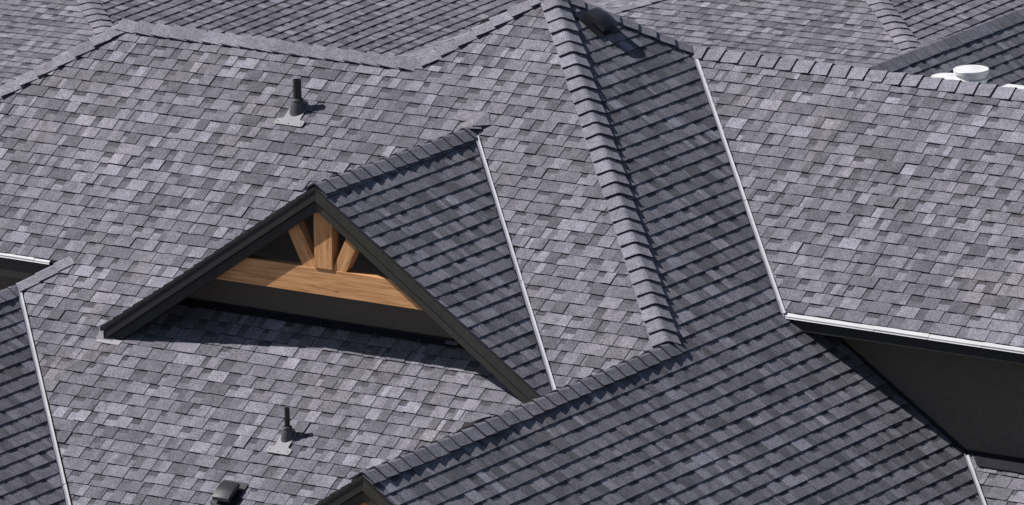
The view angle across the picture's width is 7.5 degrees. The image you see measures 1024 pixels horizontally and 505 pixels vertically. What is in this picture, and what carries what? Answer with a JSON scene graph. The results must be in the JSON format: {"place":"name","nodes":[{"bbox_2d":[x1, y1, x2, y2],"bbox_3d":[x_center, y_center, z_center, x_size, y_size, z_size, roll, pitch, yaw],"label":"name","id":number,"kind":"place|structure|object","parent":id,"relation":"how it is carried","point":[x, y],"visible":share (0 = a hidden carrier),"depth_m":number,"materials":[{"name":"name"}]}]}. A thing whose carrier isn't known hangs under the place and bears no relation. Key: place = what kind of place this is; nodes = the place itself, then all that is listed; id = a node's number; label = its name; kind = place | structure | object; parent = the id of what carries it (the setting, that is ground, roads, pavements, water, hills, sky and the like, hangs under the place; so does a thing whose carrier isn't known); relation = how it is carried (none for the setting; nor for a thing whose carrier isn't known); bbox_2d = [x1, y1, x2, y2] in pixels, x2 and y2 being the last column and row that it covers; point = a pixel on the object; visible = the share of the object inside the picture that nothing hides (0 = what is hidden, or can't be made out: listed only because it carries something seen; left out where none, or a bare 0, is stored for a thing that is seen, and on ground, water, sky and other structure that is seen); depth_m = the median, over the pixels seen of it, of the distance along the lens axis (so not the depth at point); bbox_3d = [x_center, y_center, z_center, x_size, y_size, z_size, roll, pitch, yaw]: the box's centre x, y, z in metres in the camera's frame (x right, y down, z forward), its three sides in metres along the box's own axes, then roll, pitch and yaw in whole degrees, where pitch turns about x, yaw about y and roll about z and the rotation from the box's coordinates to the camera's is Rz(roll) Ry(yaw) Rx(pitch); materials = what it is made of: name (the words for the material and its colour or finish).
{"place":"outdoors","nodes":[
{"label":"outdoors","id":0,"kind":"place"},
{"bbox_2d":[0,0,525,85],"bbox_3d":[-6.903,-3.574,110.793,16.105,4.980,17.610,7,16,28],"label":"house","id":1,"kind":"structure","parent":0,"point":[34,33],"depth_m":105.28,"materials":[{"name":"tile"}]},
{"bbox_2d":[0,0,1023,504],"bbox_3d":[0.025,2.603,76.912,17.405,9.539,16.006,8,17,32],"label":"house","id":2,"kind":"structure","parent":0,"point":[528,228],"depth_m":75.85,"materials":[{"name":"tile"}]},
{"bbox_2d":[210,479,248,504],"bbox_3d":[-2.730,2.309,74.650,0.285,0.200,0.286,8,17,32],"label":"roof vent","id":3,"kind":"object","parent":2,"relation":"on","point":[228,492],"visible":1,"depth_m":74.59,"materials":[{"name":"black plastic"}]},
{"bbox_2d":[266,407,297,454],"bbox_3d":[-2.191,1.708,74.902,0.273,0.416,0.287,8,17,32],"label":"vent pipe","id":4,"kind":"object","parent":2,"relation":"on","point":[285,440],"visible":1,"depth_m":74.90,"materials":[{"name":"grey metal"}]},
{"bbox_2d":[274,79,309,126],"bbox_3d":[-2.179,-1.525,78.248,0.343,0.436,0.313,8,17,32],"label":"vent pipe","id":5,"kind":"object","parent":2,"relation":"on","point":[296,110],"visible":1,"depth_m":78.22,"materials":[{"name":"grey metal"}]},
{"bbox_2d":[455,417,490,432],"bbox_3d":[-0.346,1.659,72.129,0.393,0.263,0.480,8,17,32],"label":"roof vent","id":6,"kind":"object","parent":2,"relation":"on","point":[471,423],"visible":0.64,"depth_m":72.02,"materials":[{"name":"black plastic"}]},
{"bbox_2d":[477,9,505,25],"bbox_3d":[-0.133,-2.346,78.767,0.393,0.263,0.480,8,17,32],"label":"roof vent","id":7,"kind":"object","parent":2,"relation":"on","point":[490,16],"visible":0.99,"depth_m":78.65,"materials":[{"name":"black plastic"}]},
{"bbox_2d":[573,7,619,37],"bbox_3d":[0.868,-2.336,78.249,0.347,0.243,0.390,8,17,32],"label":"roof vent","id":8,"kind":"object","parent":2,"relation":"on","point":[599,22],"visible":1,"depth_m":78.16,"materials":[{"name":"black plastic"}]},
{"bbox_2d":[931,73,955,79],"bbox_3d":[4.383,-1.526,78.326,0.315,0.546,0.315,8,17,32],"label":"flue cap","id":9,"kind":"object","parent":2,"relation":"on","point":[949,76],"visible":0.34,"depth_m":78.24,"materials":[{"name":"white metal"}]},
{"bbox_2d":[953,65,988,83],"bbox_3d":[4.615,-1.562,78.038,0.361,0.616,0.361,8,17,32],"label":"flue cap","id":10,"kind":"object","parent":2,"relation":"on","point":[971,73],"visible":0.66,"depth_m":77.87,"materials":[{"name":"white metal"}]},
{"bbox_2d":[398,0,1023,264],"bbox_3d":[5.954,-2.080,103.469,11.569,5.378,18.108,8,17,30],"label":"house","id":11,"kind":"structure","parent":0,"point":[860,33],"depth_m":98.50,"materials":[{"name":"tile"}]},
{"label":"ground","id":12,"kind":"structure","parent":0,"visible":0},
{"bbox_2d":[724,7,1023,276],"bbox_3d":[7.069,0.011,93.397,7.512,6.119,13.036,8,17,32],"label":"house","id":13,"kind":"structure","parent":12,"relation":"on","point":[995,46],"depth_m":91.14,"materials":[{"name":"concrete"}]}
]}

